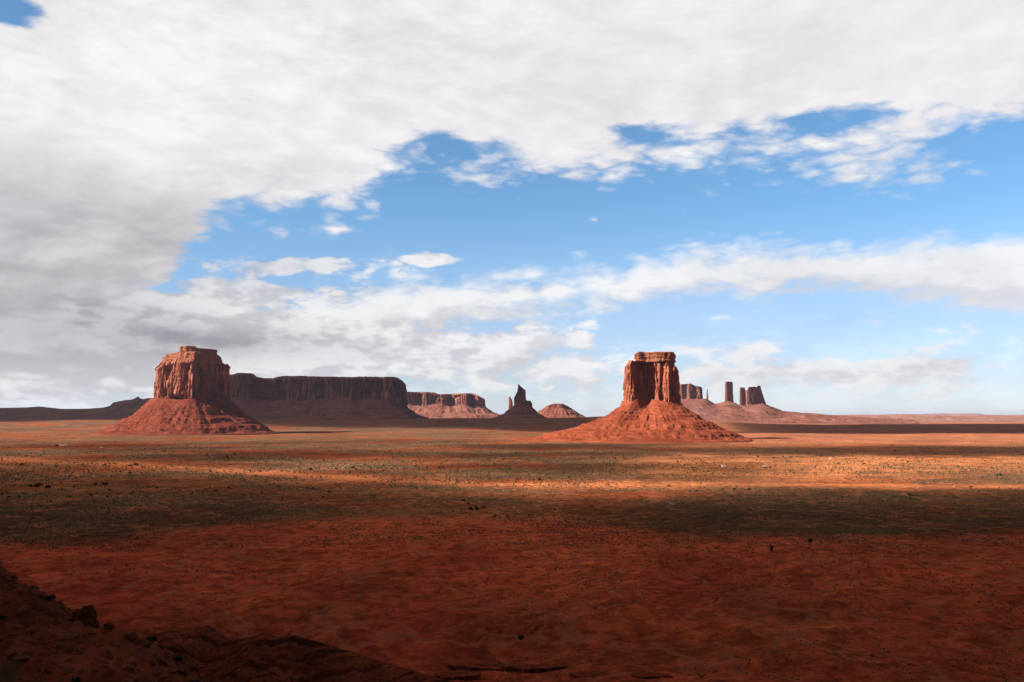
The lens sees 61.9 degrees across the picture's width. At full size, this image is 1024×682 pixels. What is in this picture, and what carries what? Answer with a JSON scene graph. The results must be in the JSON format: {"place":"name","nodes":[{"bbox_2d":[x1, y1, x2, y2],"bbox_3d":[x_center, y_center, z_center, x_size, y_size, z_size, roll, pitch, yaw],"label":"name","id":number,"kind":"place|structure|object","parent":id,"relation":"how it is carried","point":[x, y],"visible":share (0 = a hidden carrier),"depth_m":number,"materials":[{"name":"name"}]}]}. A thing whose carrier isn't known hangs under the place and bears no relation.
{"place":"outdoors","nodes":[
{"label":"outdoors","id":0,"kind":"place"},
{"bbox_2d":[0,397,149,419],"bbox_3d":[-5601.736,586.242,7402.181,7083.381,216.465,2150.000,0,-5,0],"label":"hills","id":1,"kind":"structure","parent":0,"point":[122,409],"depth_m":6997.67,"materials":[{"name":"brown stone"}]},
{"bbox_2d":[0,565,452,681],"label":"hillside","id":2,"kind":"structure","parent":0,"point":[209,653],"depth_m":146.65,"materials":[{"name":"soil"}]},
{"bbox_2d":[0,656,24,681],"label":"grass tuft","id":3,"kind":"object","parent":2,"relation":"on","point":[10,669],"visible":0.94,"depth_m":37.48,"materials":[{"name":"plant"}]},
{"bbox_2d":[33,592,43,597],"bbox_3d":[-29.473,15.780,53.066,0.641,0.402,0.592,2,-6,-25],"label":"boulder","id":4,"kind":"object","parent":2,"relation":"on","point":[39,595],"visible":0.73,"depth_m":52.91,"materials":[{"name":"brown stone"}]},
{"bbox_2d":[46,594,55,599],"bbox_3d":[-29.105,16.168,53.853,0.601,0.343,0.518,2,-6,-24],"label":"scrub bush","id":5,"kind":"object","parent":2,"relation":"on","point":[50,597],"visible":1,"depth_m":53.75,"materials":[{"name":"green plant"}]},
{"bbox_2d":[71,677,79,681],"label":"scrub bush","id":6,"kind":"object","parent":2,"relation":"on","point":[76,679],"visible":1,"depth_m":37.93,"materials":[{"name":"green plant"}]},
{"bbox_2d":[70,605,98,628],"bbox_3d":[-24.958,16.310,50.005,1.476,1.524,1.644,-3,-6,28],"label":"boulder","id":7,"kind":"object","parent":2,"relation":"on","point":[86,615],"visible":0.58,"depth_m":49.68,"materials":[{"name":"brown stone"}]},
{"bbox_2d":[102,622,113,628],"bbox_3d":[-22.365,15.800,47.334,0.548,0.427,0.812,34,-43,-15],"label":"boulder","id":8,"kind":"object","parent":2,"relation":"on","point":[108,625],"visible":0.99,"depth_m":47.14,"materials":[{"name":"brown stone"}]},
{"bbox_2d":[0,560,219,681],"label":"rubble","id":9,"kind":"object","parent":2,"relation":"on","point":[142,642],"visible":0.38,"depth_m":44.50,"materials":[{"name":"brown stone"}]},
{"bbox_2d":[123,632,137,641],"bbox_3d":[-20.360,15.876,45.783,0.612,0.449,0.795,-2,-6,25],"label":"boulder","id":10,"kind":"object","parent":2,"relation":"on","point":[131,636],"visible":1,"depth_m":45.54,"materials":[{"name":"brown stone"}]},
{"bbox_2d":[146,636,157,641],"bbox_3d":[-20.069,16.579,47.540,0.601,0.343,0.518,-1,-5,8],"label":"scrub bush","id":11,"kind":"object","parent":2,"relation":"on","point":[151,638],"visible":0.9,"depth_m":47.40,"materials":[{"name":"green plant"}]},
{"bbox_2d":[157,657,167,665],"bbox_3d":[-17.583,16.090,42.815,0.602,0.381,0.662,13,-36,19],"label":"boulder","id":12,"kind":"object","parent":2,"relation":"on","point":[162,661],"visible":0.88,"depth_m":42.72,"materials":[{"name":"brown stone"}]},
{"bbox_2d":[172,655,182,661],"bbox_3d":[-18.415,17.482,46.963,0.601,0.343,0.518,1,-5,-8],"label":"scrub bush","id":13,"kind":"object","parent":2,"relation":"on","point":[177,658],"visible":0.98,"depth_m":46.84,"materials":[{"name":"green plant"}]},
{"bbox_2d":[176,667,187,674],"bbox_3d":[-15.785,15.854,40.960,0.685,0.360,0.462,-4,-41,36],"label":"boulder","id":14,"kind":"object","parent":2,"relation":"on","point":[183,670],"visible":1,"depth_m":40.80,"materials":[{"name":"brown stone"}]},
{"bbox_2d":[508,396,512,409],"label":"rock pinnacle","id":15,"kind":"object","parent":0,"point":[510,403],"visible":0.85,"depth_m":10055.56,"materials":[{"name":"brown stone"}]},
{"bbox_2d":[0,416,1023,681],"bbox_3d":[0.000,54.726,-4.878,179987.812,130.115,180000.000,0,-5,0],"label":"ground","id":16,"kind":"structure","parent":0,"point":[426,622],"depth_m":510.08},
{"bbox_2d":[93,346,278,435],"bbox_3d":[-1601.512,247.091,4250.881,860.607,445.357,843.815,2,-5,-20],"label":"sandstone butte","id":17,"kind":"object","parent":16,"relation":"on","point":[192,394],"visible":1,"depth_m":4173.77,"materials":[{"name":"red stone"}]},
{"bbox_2d":[230,373,428,419],"bbox_3d":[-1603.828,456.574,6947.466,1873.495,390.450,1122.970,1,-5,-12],"label":"mesa","id":18,"kind":"structure","parent":16,"relation":"on","point":[314,397],"depth_m":6893.16,"materials":[{"name":"brown stone"}]},
{"bbox_2d":[407,392,499,417],"bbox_3d":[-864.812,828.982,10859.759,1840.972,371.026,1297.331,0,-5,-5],"label":"mesa","id":19,"kind":"structure","parent":16,"relation":"on","point":[437,405],"depth_m":10895.85,"materials":[{"name":"brown stone"}]},
{"bbox_2d":[434,670,480,680],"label":"rock ledge","id":20,"kind":"object","parent":16,"relation":"on","point":[464,675],"visible":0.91,"depth_m":267.20,"materials":[{"name":"red stone"}]},
{"bbox_2d":[447,660,510,670],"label":"rock ledge","id":21,"kind":"object","parent":16,"relation":"on","point":[465,665],"visible":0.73,"depth_m":281.46,"materials":[{"name":"red stone"}]},
{"bbox_2d":[0,439,1023,681],"bbox_3d":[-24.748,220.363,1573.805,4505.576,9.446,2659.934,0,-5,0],"label":"sagebrush","id":22,"kind":"object","parent":16,"relation":"on","point":[466,478],"visible":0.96,"depth_m":766.19,"materials":[{"name":"green plant"}]},
{"bbox_2d":[490,384,546,418],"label":"rock spire","id":23,"kind":"object","parent":16,"relation":"on","point":[522,408],"visible":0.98,"depth_m":7896.01,"materials":[{"name":"brown stone"}]},
{"bbox_2d":[500,663,567,672],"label":"rock ledge","id":24,"kind":"object","parent":16,"relation":"on","point":[529,668],"visible":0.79,"depth_m":276.53,"materials":[{"name":"red stone"}]},
{"bbox_2d":[568,670,607,677],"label":"rock ledge","id":25,"kind":"object","parent":16,"relation":"on","point":[577,674],"visible":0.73,"depth_m":264.26,"materials":[{"name":"red stone"}]},
{"bbox_2d":[511,352,752,442],"bbox_3d":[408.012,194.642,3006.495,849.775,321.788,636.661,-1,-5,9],"label":"sandstone butte","id":26,"kind":"object","parent":16,"relation":"on","point":[651,408],"visible":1,"depth_m":2931.54,"materials":[{"name":"red stone"}]},
{"bbox_2d":[630,671,672,678],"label":"rock ledge","id":27,"kind":"object","parent":16,"relation":"on","point":[641,674],"visible":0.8,"depth_m":255.60,"materials":[{"name":"red stone"}]},
{"bbox_2d":[0,0,1023,416],"label":"sky","id":28,"kind":"structure","parent":0,"point":[818,205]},
{"bbox_2d":[538,403,584,417],"bbox_3d":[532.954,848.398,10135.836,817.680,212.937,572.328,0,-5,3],"label":"dome hill","id":29,"kind":"structure","parent":0,"point":[554,410],"depth_m":10020.67,"materials":[{"name":"red stone"}]},
{"bbox_2d":[681,399,916,423],"bbox_3d":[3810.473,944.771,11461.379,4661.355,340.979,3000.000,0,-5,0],"label":"hills","id":30,"kind":"structure","parent":0,"point":[707,409],"depth_m":10631.50,"materials":[{"name":"stone"}]},
{"bbox_2d":[679,383,702,398],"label":"rock tower","id":31,"kind":"structure","parent":30,"relation":"on","point":[689,391],"depth_m":11645.91,"materials":[{"name":"brown stone"}]},
{"bbox_2d":[724,381,733,401],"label":"rock tower","id":32,"kind":"structure","parent":30,"relation":"on","point":[728,391],"depth_m":11517.33,"materials":[{"name":"brown stone"}]},
{"bbox_2d":[739,387,745,404],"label":"rock tower","id":33,"kind":"structure","parent":30,"relation":"on","point":[742,397],"depth_m":11521.21,"materials":[{"name":"brown stone"}]},
{"bbox_2d":[745,385,765,405],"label":"rock tower","id":34,"kind":"structure","parent":30,"relation":"on","point":[754,395],"depth_m":11486.68,"materials":[{"name":"brown stone"}]},
{"bbox_2d":[839,414,1023,422],"bbox_3d":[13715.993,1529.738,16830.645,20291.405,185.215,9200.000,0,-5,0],"label":"hills","id":35,"kind":"structure","parent":0,"point":[919,418],"depth_m":14687.45,"materials":[{"name":"red stone"}]},
{"bbox_2d":[923,413,986,415],"bbox_3d":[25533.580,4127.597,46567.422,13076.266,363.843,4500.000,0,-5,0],"label":"hills","id":36,"kind":"structure","parent":0,"point":[958,414],"depth_m":45481.88,"materials":[{"name":"stone"}]}
]}

